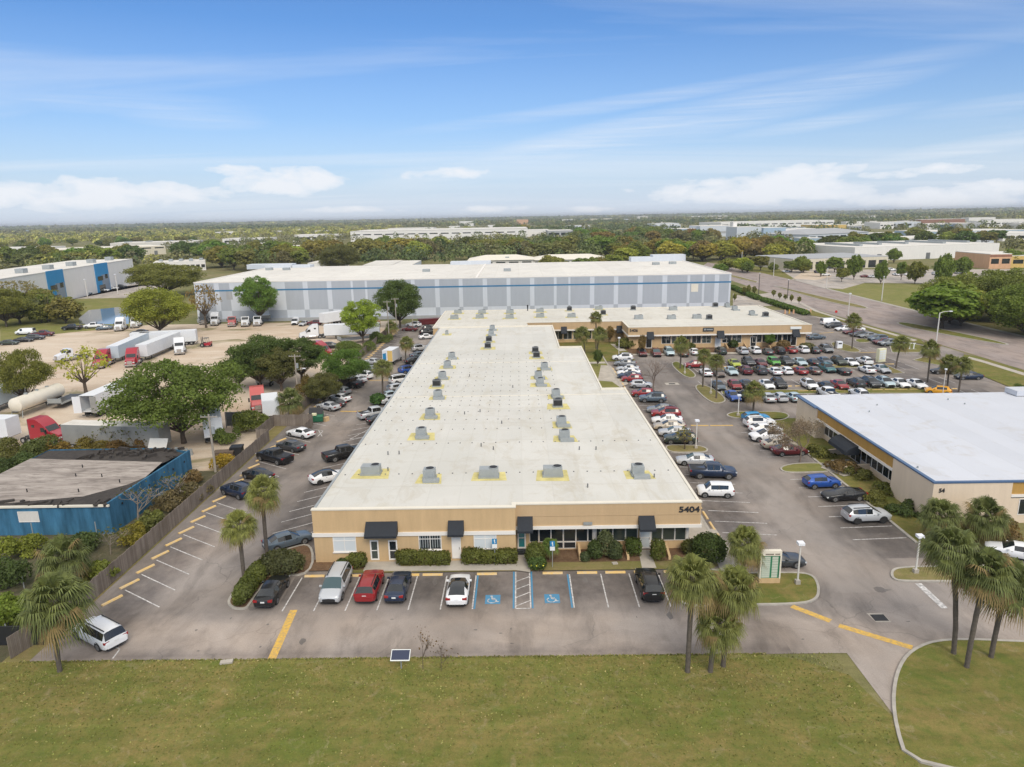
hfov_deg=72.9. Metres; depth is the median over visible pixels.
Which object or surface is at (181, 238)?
leafy tree
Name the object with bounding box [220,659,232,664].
stone
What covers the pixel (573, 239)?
leafy tree
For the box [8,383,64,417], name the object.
tank trailer
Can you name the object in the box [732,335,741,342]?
window
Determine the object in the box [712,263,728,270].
leafy tree
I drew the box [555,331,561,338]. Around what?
window
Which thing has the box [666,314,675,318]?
rooftop unit
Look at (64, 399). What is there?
flatbed trailer
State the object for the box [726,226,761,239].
distant building
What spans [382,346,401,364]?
moving truck
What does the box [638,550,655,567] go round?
front walk
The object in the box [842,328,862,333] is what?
sedan
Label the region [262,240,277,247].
leafy tree
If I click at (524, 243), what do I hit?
leafy tree
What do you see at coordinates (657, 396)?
suv
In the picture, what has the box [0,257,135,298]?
blue panelled building
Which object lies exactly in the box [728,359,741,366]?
sedan
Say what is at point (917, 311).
curb line
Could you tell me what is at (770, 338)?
leafy tree
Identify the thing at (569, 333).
window
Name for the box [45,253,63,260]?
leafy tree
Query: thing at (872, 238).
leafy tree
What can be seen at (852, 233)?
leafy tree
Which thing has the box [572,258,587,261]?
leafy tree
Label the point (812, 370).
sedan
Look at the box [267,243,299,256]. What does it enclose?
leafy tree
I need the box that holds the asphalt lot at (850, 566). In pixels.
[30,310,1023,661]
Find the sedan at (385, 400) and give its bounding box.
[381,394,391,403]
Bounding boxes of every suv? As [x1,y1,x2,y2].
[25,334,45,339]
[219,480,249,499]
[307,319,322,324]
[325,341,336,347]
[353,370,373,378]
[353,569,384,602]
[397,364,411,373]
[405,321,421,326]
[410,343,426,350]
[419,328,432,334]
[422,325,432,329]
[612,352,632,360]
[635,568,664,600]
[636,347,647,356]
[639,391,666,402]
[650,347,661,356]
[651,406,680,416]
[663,430,697,444]
[714,346,726,354]
[735,346,748,354]
[737,365,752,374]
[737,390,744,401]
[741,355,755,365]
[743,414,776,425]
[748,346,761,353]
[748,427,784,441]
[752,365,768,374]
[770,376,787,388]
[772,346,785,354]
[778,355,793,365]
[795,345,809,352]
[799,377,818,389]
[818,343,833,352]
[818,361,835,372]
[824,322,842,327]
[830,355,847,365]
[841,503,891,524]
[846,377,866,387]
[848,387,869,393]
[855,356,873,364]
[861,375,881,387]
[867,334,888,340]
[875,375,895,387]
[877,338,894,346]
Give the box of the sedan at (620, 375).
[617,371,641,377]
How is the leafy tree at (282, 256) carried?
on the terrain at (843, 659)
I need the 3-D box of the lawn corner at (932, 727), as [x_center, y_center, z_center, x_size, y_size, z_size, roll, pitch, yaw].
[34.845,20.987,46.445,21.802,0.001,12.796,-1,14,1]
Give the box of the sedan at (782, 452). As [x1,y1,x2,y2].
[769,443,808,456]
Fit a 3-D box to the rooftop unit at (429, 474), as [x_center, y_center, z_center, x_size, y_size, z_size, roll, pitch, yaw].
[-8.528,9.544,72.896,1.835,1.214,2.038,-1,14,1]
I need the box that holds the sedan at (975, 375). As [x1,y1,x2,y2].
[953,371,983,379]
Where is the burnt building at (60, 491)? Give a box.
[0,446,191,535]
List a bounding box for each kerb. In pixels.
[228,544,313,609]
[603,356,711,531]
[665,444,707,452]
[672,361,695,377]
[680,569,819,606]
[695,384,725,403]
[710,365,904,373]
[721,387,908,394]
[727,411,788,419]
[775,286,867,308]
[780,463,828,472]
[784,433,917,542]
[831,342,860,352]
[889,343,923,352]
[890,564,983,581]
[892,638,1023,766]
[897,322,1008,344]
[912,357,939,365]
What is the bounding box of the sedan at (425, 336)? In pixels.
[418,333,432,339]
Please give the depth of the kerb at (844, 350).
163.64 m
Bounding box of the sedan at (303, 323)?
[298,320,308,325]
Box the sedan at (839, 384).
[830,379,849,389]
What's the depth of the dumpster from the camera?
113.01 m
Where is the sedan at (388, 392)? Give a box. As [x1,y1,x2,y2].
[381,390,394,394]
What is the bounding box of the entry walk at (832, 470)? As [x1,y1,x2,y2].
[821,459,858,475]
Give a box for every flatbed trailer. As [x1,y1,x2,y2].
[47,393,83,404]
[337,335,369,340]
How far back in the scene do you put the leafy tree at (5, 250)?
546.68 m
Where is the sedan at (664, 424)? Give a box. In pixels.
[653,419,685,429]
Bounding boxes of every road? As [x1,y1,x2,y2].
[703,262,1023,369]
[847,652,933,766]
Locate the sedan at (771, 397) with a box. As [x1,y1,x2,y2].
[759,392,776,402]
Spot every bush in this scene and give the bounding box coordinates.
[0,436,22,462]
[0,451,35,472]
[0,533,48,558]
[0,556,32,589]
[0,590,48,625]
[18,434,62,455]
[38,441,73,454]
[58,530,102,556]
[73,436,109,448]
[75,559,120,584]
[105,439,145,448]
[116,521,145,546]
[135,509,164,532]
[144,489,185,511]
[174,481,214,500]
[182,469,203,483]
[208,453,234,468]
[212,426,241,443]
[231,409,269,430]
[295,373,323,397]
[334,340,376,355]
[369,331,393,343]
[369,393,385,403]
[524,541,545,561]
[527,555,546,570]
[580,551,589,561]
[586,539,601,559]
[596,529,613,554]
[607,539,623,558]
[615,337,635,347]
[624,536,642,556]
[649,538,666,560]
[680,538,699,553]
[683,342,695,348]
[690,531,728,562]
[727,339,738,346]
[776,340,790,346]
[799,342,814,351]
[806,443,836,458]
[823,458,860,473]
[841,465,873,479]
[863,488,889,507]
[871,481,893,495]
[884,498,921,517]
[954,521,979,540]
[989,518,1023,540]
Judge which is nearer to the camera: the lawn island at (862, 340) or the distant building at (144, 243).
the lawn island at (862, 340)
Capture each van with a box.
[14,328,36,334]
[291,317,298,324]
[820,318,839,324]
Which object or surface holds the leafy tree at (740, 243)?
on the terrain at (843, 659)
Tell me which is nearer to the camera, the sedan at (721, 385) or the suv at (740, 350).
the sedan at (721, 385)
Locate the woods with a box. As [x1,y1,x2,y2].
[0,207,1023,269]
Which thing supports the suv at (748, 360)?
on the asphalt lot at (850, 566)
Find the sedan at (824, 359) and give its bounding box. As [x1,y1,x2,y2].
[817,356,832,364]
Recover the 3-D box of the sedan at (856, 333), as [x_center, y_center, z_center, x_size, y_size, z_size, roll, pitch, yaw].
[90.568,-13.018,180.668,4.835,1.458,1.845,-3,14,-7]
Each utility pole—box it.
[200,414,216,471]
[289,354,305,391]
[387,301,390,334]
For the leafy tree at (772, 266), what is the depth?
376.09 m
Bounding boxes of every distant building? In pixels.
[0,246,65,248]
[55,245,165,254]
[110,239,202,247]
[153,258,205,269]
[222,237,276,243]
[293,234,327,241]
[308,261,348,265]
[350,227,527,241]
[363,260,402,265]
[388,227,435,228]
[394,260,420,264]
[467,254,534,262]
[517,219,527,223]
[528,229,548,236]
[533,254,602,262]
[546,229,572,236]
[647,223,678,225]
[653,224,680,228]
[689,225,729,235]
[699,220,833,226]
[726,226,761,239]
[730,222,736,226]
[761,227,785,234]
[763,228,868,239]
[786,227,815,230]
[794,237,821,242]
[795,239,999,259]
[801,224,846,228]
[841,221,876,224]
[847,225,861,229]
[864,221,920,226]
[864,222,893,228]
[894,229,1023,235]
[901,236,993,242]
[908,219,964,222]
[913,223,944,229]
[946,223,980,228]
[955,251,1011,268]
[961,217,995,220]
[966,220,1023,222]
[973,221,1006,226]
[973,231,1023,240]
[981,219,1023,220]
[988,251,1023,267]
[1003,222,1023,227]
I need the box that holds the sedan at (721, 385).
[712,380,725,389]
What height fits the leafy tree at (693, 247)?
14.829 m
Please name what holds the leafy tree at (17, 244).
on the terrain at (843, 659)
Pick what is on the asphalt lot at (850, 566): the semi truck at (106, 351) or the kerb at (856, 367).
the kerb at (856, 367)
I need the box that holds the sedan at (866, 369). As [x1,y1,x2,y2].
[857,365,876,373]
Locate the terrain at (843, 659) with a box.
[1,215,1023,766]
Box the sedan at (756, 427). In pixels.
[748,422,782,431]
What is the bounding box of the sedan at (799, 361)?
[792,357,807,365]
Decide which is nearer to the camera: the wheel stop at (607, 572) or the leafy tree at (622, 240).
the wheel stop at (607, 572)
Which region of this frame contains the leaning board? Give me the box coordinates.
[148,438,167,447]
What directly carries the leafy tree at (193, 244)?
on the terrain at (843, 659)
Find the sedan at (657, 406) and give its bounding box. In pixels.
[646,403,675,411]
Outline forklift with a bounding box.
[200,337,211,346]
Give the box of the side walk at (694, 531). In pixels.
[689,520,706,538]
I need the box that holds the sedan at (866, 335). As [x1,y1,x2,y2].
[857,332,875,338]
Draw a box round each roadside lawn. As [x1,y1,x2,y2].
[811,310,923,343]
[891,343,920,351]
[915,357,941,364]
[964,354,1023,386]
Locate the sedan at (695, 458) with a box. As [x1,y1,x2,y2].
[675,452,714,465]
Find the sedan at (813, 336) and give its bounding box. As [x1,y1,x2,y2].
[806,333,825,339]
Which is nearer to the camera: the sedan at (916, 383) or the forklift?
the sedan at (916, 383)
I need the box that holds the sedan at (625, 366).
[616,364,639,370]
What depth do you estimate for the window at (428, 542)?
65.89 m
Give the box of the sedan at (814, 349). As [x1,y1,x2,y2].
[811,346,821,353]
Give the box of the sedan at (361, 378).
[355,375,367,381]
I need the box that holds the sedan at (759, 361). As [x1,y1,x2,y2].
[753,358,767,366]
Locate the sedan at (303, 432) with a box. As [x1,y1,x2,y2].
[286,427,315,438]
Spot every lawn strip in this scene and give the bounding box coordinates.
[353,549,717,572]
[722,365,902,372]
[722,387,925,393]
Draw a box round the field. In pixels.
[836,283,922,310]
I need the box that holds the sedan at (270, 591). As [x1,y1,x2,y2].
[252,575,289,606]
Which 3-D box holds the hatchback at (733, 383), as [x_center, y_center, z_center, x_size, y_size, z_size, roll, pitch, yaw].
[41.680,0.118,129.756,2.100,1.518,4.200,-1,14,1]
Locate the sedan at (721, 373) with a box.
[711,368,725,376]
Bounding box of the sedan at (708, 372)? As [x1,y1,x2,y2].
[699,368,712,376]
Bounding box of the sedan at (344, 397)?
[327,393,351,400]
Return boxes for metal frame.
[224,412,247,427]
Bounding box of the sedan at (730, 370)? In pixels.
[724,366,738,375]
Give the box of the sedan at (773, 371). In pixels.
[767,367,782,375]
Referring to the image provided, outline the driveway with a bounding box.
[733,293,824,317]
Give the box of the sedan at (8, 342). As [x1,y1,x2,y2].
[0,339,19,344]
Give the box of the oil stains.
[136,388,909,651]
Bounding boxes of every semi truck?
[20,415,62,443]
[53,348,88,361]
[92,348,115,367]
[113,317,128,330]
[124,347,142,366]
[129,318,142,327]
[172,336,186,354]
[198,312,209,323]
[209,312,220,325]
[227,316,237,326]
[240,316,250,326]
[248,385,263,411]
[252,316,263,325]
[299,324,325,337]
[313,340,335,356]
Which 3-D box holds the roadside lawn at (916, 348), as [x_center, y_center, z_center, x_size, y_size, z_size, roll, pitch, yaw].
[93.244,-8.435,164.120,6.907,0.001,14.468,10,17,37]
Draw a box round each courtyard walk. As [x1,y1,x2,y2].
[598,365,627,386]
[611,344,625,350]
[632,351,811,354]
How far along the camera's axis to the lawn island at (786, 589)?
60.13 m
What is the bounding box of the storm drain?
[870,614,888,620]
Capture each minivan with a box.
[73,614,127,651]
[319,561,352,602]
[388,373,405,382]
[663,345,674,355]
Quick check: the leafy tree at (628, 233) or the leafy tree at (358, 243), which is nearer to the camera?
the leafy tree at (358, 243)
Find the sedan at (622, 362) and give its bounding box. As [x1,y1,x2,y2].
[614,359,635,365]
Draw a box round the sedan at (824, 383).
[816,381,835,388]
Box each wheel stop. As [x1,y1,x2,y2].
[101,594,122,605]
[119,578,139,588]
[136,564,154,573]
[151,550,168,559]
[165,538,181,545]
[178,526,193,533]
[190,515,205,522]
[201,505,215,511]
[304,575,324,576]
[423,573,442,575]
[477,572,496,574]
[543,572,562,573]
[577,571,596,573]
[605,571,624,573]
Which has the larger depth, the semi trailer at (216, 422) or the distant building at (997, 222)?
the distant building at (997, 222)
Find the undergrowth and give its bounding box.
[0,471,217,661]
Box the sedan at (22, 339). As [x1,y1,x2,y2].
[13,337,33,341]
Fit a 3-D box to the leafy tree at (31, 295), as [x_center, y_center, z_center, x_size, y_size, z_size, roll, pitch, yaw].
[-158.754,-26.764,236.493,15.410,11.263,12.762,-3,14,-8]
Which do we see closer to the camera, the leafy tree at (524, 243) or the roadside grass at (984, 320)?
the roadside grass at (984, 320)
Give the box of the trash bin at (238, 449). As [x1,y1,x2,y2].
[229,444,243,456]
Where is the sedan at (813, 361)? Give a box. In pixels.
[805,358,819,365]
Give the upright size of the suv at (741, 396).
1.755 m
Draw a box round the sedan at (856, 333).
[849,331,864,336]
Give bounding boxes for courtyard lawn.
[558,342,633,360]
[588,358,618,387]
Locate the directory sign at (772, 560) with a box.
[757,549,781,582]
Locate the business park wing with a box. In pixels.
[432,305,811,348]
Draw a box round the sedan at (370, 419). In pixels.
[365,414,378,423]
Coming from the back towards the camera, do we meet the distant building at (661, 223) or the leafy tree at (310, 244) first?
the distant building at (661, 223)
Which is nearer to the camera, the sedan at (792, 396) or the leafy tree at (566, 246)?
the sedan at (792, 396)
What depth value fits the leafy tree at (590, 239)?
544.04 m
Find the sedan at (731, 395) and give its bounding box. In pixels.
[724,390,741,400]
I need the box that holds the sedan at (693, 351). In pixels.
[688,348,698,354]
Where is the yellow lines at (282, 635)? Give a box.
[268,332,912,658]
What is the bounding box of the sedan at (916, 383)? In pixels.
[906,378,928,388]
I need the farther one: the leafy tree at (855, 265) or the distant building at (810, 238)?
the distant building at (810, 238)
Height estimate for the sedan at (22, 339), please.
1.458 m
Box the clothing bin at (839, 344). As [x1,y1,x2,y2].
[834,341,842,347]
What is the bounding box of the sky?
[0,0,1023,225]
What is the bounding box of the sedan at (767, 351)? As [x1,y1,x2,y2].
[761,348,773,354]
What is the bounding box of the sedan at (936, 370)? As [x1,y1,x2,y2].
[930,367,957,374]
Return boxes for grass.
[0,298,141,340]
[944,312,1023,335]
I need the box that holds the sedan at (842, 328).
[834,325,847,330]
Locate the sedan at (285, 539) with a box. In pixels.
[261,530,312,550]
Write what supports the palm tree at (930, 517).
on the bank lawn at (907, 525)
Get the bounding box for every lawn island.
[667,445,705,451]
[673,362,694,376]
[682,570,816,603]
[697,385,723,401]
[728,412,787,419]
[782,463,826,471]
[832,342,858,351]
[856,339,869,341]
[893,566,981,579]
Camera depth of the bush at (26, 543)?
68.56 m
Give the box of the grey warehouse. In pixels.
[193,254,731,322]
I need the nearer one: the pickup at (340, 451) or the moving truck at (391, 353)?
the pickup at (340, 451)
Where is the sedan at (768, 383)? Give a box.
[758,379,775,388]
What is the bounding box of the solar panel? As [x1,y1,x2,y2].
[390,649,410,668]
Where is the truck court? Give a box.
[75,282,164,298]
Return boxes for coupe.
[756,551,806,568]
[820,486,867,502]
[836,367,851,374]
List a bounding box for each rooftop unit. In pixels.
[360,463,382,475]
[415,426,429,439]
[422,466,439,482]
[424,407,437,418]
[432,378,441,387]
[433,389,444,399]
[438,371,448,379]
[443,360,452,368]
[448,352,456,359]
[450,315,458,318]
[454,309,461,313]
[475,314,483,318]
[478,309,485,313]
[478,465,498,478]
[484,342,491,348]
[485,336,491,341]
[488,330,495,335]
[489,325,496,330]
[505,314,513,318]
[506,309,513,313]
[532,346,538,352]
[533,351,539,357]
[534,370,544,378]
[535,377,546,386]
[536,308,543,311]
[536,313,544,317]
[540,362,550,369]
[542,464,563,477]
[551,388,563,398]
[552,397,562,407]
[556,415,570,427]
[558,428,573,441]
[567,313,575,317]
[595,305,602,309]
[630,462,650,478]
[634,314,643,318]
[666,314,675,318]
[668,306,677,309]
[692,314,701,318]
[705,314,712,319]
[724,302,731,307]
[731,305,739,310]
[748,310,757,315]
[762,311,768,316]
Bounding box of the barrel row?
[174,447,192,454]
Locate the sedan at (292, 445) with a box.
[275,439,305,452]
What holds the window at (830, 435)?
in the white roofed building at (923, 448)
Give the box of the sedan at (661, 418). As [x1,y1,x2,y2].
[651,414,682,422]
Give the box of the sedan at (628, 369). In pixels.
[617,368,640,373]
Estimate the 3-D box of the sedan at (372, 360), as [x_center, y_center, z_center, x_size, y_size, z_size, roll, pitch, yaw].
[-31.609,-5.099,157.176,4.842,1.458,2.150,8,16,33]
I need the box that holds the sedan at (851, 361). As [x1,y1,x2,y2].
[844,357,859,365]
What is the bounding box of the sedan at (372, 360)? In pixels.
[365,358,379,364]
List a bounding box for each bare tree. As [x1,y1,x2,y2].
[83,423,115,441]
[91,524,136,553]
[116,480,165,519]
[118,427,146,443]
[153,470,190,494]
[415,624,436,661]
[430,637,457,670]
[642,358,674,388]
[763,416,826,461]
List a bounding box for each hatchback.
[336,386,351,393]
[386,383,399,390]
[621,374,642,381]
[629,379,651,387]
[631,388,654,396]
[684,360,702,367]
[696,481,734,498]
[727,379,741,389]
[741,411,770,418]
[766,356,780,365]
[772,392,788,402]
[779,366,793,374]
[802,473,841,489]
[872,338,887,343]
[924,385,951,392]
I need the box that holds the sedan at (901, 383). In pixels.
[891,377,910,387]
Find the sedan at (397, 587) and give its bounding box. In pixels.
[384,571,411,601]
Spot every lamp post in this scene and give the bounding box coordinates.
[694,419,699,447]
[736,394,740,415]
[794,540,804,584]
[912,533,924,573]
[936,311,952,342]
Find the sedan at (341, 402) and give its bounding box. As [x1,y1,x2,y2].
[321,398,346,406]
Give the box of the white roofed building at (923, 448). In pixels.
[795,387,1023,523]
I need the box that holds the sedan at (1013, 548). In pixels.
[984,540,1023,559]
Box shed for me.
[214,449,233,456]
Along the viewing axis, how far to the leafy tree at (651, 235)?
740.34 m
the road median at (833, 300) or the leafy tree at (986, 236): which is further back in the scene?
the leafy tree at (986, 236)
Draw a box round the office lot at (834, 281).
[780,269,1023,288]
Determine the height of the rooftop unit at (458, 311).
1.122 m
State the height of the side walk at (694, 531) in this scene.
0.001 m
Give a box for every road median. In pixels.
[731,275,756,281]
[777,286,865,307]
[899,322,1004,343]
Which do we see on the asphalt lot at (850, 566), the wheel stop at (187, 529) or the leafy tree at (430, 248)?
the wheel stop at (187, 529)
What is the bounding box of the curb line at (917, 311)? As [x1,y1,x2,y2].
[792,279,1023,336]
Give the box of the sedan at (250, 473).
[241,467,274,478]
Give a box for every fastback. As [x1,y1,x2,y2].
[307,468,339,484]
[445,574,471,605]
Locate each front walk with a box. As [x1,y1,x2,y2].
[363,555,529,571]
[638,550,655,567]
[702,528,740,569]
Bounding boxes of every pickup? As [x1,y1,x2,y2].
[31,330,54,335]
[61,324,82,330]
[83,322,103,328]
[255,447,293,465]
[321,443,356,462]
[338,377,363,388]
[356,405,382,419]
[688,461,736,479]
[816,386,840,394]
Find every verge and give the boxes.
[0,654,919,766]
[717,260,894,289]
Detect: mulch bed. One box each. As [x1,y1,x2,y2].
[3,342,378,661]
[307,560,364,570]
[544,548,688,561]
[625,346,794,353]
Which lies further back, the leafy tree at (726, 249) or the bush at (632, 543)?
the leafy tree at (726, 249)
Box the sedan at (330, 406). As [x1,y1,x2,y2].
[315,401,340,411]
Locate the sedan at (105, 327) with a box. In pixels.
[96,325,113,329]
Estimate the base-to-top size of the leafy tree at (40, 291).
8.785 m
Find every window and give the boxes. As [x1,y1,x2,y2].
[17,511,39,521]
[51,285,57,289]
[99,284,105,291]
[311,468,331,477]
[322,471,332,476]
[332,537,356,552]
[418,536,442,550]
[448,578,465,594]
[474,535,496,549]
[529,530,538,541]
[539,529,550,541]
[551,529,562,541]
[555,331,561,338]
[557,542,562,548]
[563,529,575,541]
[564,331,571,338]
[564,542,575,547]
[576,529,587,540]
[588,529,592,540]
[601,529,612,540]
[613,528,625,540]
[625,528,637,538]
[651,528,661,539]
[661,336,670,343]
[662,528,674,539]
[671,336,679,343]
[675,528,685,539]
[692,336,700,342]
[702,335,710,342]
[722,335,731,342]
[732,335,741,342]
[752,335,761,341]
[774,334,781,341]
[783,334,791,341]
[824,427,828,435]
[828,429,832,437]
[861,451,866,462]
[866,455,871,466]
[868,260,875,266]
[871,458,877,470]
[877,462,882,473]
[882,465,888,478]
[888,470,891,480]
[991,259,998,263]
[1002,259,1009,263]
[1013,260,1023,263]
[1017,498,1023,514]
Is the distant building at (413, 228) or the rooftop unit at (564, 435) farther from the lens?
the distant building at (413, 228)
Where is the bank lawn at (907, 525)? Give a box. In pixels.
[773,418,927,541]
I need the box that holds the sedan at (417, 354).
[409,351,421,357]
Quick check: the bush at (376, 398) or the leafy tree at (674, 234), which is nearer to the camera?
the bush at (376, 398)
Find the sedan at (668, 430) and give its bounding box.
[658,425,690,435]
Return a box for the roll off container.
[417,317,439,324]
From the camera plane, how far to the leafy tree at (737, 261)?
380.68 m
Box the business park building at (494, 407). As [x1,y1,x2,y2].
[311,324,701,561]
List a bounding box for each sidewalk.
[799,303,915,340]
[968,357,1023,374]
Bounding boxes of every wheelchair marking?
[485,595,500,603]
[544,594,559,602]
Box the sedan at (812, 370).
[805,366,822,374]
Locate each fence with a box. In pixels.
[0,624,43,644]
[6,330,387,658]
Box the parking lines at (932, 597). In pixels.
[112,329,971,658]
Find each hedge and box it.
[231,571,258,605]
[242,558,268,583]
[259,548,305,576]
[336,557,349,562]
[345,551,367,568]
[394,548,450,565]
[461,546,517,565]
[731,285,762,299]
[760,297,810,314]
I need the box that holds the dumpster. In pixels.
[309,407,323,421]
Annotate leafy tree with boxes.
[0,242,7,246]
[0,246,17,262]
[0,280,52,316]
[0,287,35,326]
[0,296,39,323]
[0,346,55,395]
[10,245,42,259]
[10,252,33,264]
[13,242,23,246]
[18,251,35,265]
[22,241,37,246]
[23,304,50,322]
[24,288,56,296]
[25,288,70,320]
[31,254,50,263]
[35,294,54,304]
[37,237,51,245]
[37,244,58,252]
[39,249,48,253]
[43,297,86,322]
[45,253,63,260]
[46,249,65,254]
[54,345,111,392]
[60,252,87,260]
[63,247,83,252]
[63,250,92,258]
[65,238,78,245]
[83,244,102,251]
[90,357,246,443]
[93,247,120,258]
[94,240,103,245]
[102,238,114,245]
[113,245,126,252]
[114,236,125,242]
[115,245,147,258]
[117,238,132,241]
[119,262,207,290]
[119,287,195,330]
[130,237,142,241]
[168,241,190,253]
[173,236,188,240]
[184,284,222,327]
[185,242,199,254]
[189,246,204,258]
[197,240,225,253]
[198,239,218,245]
[202,245,233,267]
[215,247,242,269]
[219,357,251,383]
[224,334,287,384]
[233,249,262,270]
[233,275,278,315]
[239,244,252,250]
[245,240,261,248]
[253,346,302,390]
[257,250,270,263]
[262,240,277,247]
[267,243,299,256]
[267,250,294,262]
[273,241,293,246]
[278,337,328,381]
[281,242,308,252]
[290,250,309,263]
[299,239,336,260]
[301,372,342,400]
[302,243,321,261]
[314,244,361,265]
[315,347,371,385]
[323,239,343,250]
[339,298,382,344]
[347,239,377,253]
[357,239,372,254]
[370,240,396,259]
[372,279,421,327]
[376,235,391,242]
[388,238,414,248]
[404,241,429,255]
[406,240,432,259]
[414,237,437,258]
[431,236,453,251]
[432,237,446,251]
[459,236,478,244]
[469,239,486,244]
[476,239,502,252]
[495,240,509,247]
[504,240,534,254]
[508,236,528,241]
[532,242,554,255]
[539,255,558,261]
[543,236,565,253]
[544,258,567,261]
[552,240,576,253]
[560,235,580,243]
[568,230,584,235]
[572,227,589,235]
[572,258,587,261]
[584,237,599,252]
[586,257,597,261]
[588,235,601,255]
[589,229,607,235]
[589,231,615,236]
[592,349,602,365]
[594,237,617,253]
[595,256,608,260]
[599,236,616,254]
[603,254,625,260]
[605,242,622,253]
[607,326,614,339]
[611,245,627,254]
[613,247,638,260]
[615,236,630,243]
[623,231,637,237]
[623,240,647,252]
[633,226,649,237]
[634,245,651,255]
[638,334,646,348]
[643,237,661,253]
[644,230,660,239]
[653,228,667,236]
[654,238,680,249]
[655,240,687,253]
[663,228,673,238]
[669,229,691,240]
[674,241,692,256]
[675,425,694,448]
[685,241,695,258]
[689,240,717,260]
[690,229,701,239]
[694,243,718,261]
[702,228,721,242]
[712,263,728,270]
[713,239,738,258]
[717,258,735,268]
[730,236,752,257]
[730,238,763,256]
[733,257,753,271]
[740,261,754,272]
[744,243,766,255]
[751,256,769,270]
[756,235,768,243]
[762,243,790,254]
[764,236,788,246]
[764,334,775,344]
[768,262,778,270]
[771,235,792,241]
[773,241,796,253]
[783,260,797,271]
[792,256,812,271]
[793,238,815,253]
[797,264,812,271]
[800,245,817,253]
[815,237,829,242]
[815,261,827,276]
[822,235,841,242]
[825,256,843,271]
[833,236,865,241]
[836,267,849,281]
[845,254,864,279]
[846,231,864,237]
[868,233,878,240]
[871,232,895,237]
[874,260,890,283]
[875,234,904,240]
[881,235,900,240]
[885,248,902,262]
[896,261,906,277]
[903,227,925,235]
[904,284,985,328]
[905,261,928,283]
[914,230,937,239]
[917,274,994,313]
[931,253,956,277]
[931,280,992,323]
[935,231,955,239]
[936,226,954,234]
[948,287,991,325]
[949,271,977,280]
[952,227,974,233]
[952,230,980,241]
[955,256,973,274]
[969,267,1023,320]
[976,231,998,241]
[984,282,1023,331]
[988,229,1008,242]
[1003,249,1023,258]
[1013,383,1023,386]
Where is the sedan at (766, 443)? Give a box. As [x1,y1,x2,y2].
[759,437,797,448]
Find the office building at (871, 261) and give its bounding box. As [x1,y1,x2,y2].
[755,253,887,270]
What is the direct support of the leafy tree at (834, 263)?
on the office lot at (834, 281)
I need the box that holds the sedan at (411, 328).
[401,326,417,331]
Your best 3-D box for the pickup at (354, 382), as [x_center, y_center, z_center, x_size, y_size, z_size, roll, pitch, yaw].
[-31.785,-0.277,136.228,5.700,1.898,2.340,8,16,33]
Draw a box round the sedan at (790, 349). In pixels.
[784,346,797,353]
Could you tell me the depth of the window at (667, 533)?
67.60 m
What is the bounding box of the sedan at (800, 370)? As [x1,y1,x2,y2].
[792,366,808,374]
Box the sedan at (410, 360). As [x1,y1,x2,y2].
[403,357,417,363]
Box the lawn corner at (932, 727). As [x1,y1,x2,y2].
[896,640,1023,766]
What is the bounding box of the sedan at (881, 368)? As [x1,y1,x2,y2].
[872,364,891,372]
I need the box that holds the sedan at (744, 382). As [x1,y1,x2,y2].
[738,379,750,388]
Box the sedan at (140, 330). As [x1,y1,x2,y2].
[130,329,148,332]
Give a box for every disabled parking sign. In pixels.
[492,538,496,553]
[550,541,554,566]
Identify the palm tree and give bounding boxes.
[12,567,100,672]
[29,533,94,588]
[217,509,260,574]
[243,473,282,552]
[274,387,304,414]
[371,359,394,393]
[385,320,397,334]
[399,336,415,363]
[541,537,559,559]
[573,326,591,351]
[588,311,602,348]
[591,326,607,348]
[661,552,722,672]
[673,335,689,368]
[693,606,748,672]
[696,348,711,386]
[704,562,763,667]
[708,354,724,397]
[725,524,768,574]
[742,380,767,410]
[844,313,862,348]
[889,335,911,368]
[914,525,981,654]
[915,497,967,533]
[919,339,942,381]
[937,354,960,385]
[945,545,1023,668]
[951,356,974,392]
[961,495,1015,543]
[965,557,1023,658]
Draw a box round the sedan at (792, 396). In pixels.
[785,392,799,401]
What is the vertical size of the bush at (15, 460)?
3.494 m
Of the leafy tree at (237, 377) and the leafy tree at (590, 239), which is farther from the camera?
the leafy tree at (590, 239)
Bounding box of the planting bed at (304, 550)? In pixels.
[230,545,310,606]
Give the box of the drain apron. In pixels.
[867,613,890,621]
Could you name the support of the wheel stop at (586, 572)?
on the asphalt lot at (850, 566)
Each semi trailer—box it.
[0,385,20,405]
[0,414,21,438]
[60,420,171,447]
[71,377,128,415]
[106,332,148,359]
[129,329,197,344]
[135,332,179,358]
[202,406,222,442]
[255,373,273,385]
[261,392,279,418]
[262,314,270,318]
[319,310,342,323]
[323,322,379,338]
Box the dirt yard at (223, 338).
[0,321,398,470]
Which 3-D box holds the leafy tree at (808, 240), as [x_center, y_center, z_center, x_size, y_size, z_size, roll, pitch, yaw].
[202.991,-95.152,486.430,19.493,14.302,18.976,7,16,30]
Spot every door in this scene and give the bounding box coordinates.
[370,540,379,559]
[388,540,397,559]
[451,537,460,558]
[517,534,525,548]
[639,532,650,548]
[646,338,651,347]
[715,337,720,346]
[750,336,756,346]
[790,336,796,345]
[855,449,860,463]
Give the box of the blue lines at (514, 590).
[473,571,572,608]
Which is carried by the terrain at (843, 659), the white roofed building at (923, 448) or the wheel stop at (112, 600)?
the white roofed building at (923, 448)
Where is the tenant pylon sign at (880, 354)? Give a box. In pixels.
[875,348,886,361]
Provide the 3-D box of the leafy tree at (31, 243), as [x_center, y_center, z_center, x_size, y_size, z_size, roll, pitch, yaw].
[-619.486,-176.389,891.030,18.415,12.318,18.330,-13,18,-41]
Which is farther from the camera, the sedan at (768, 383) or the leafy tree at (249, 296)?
the leafy tree at (249, 296)

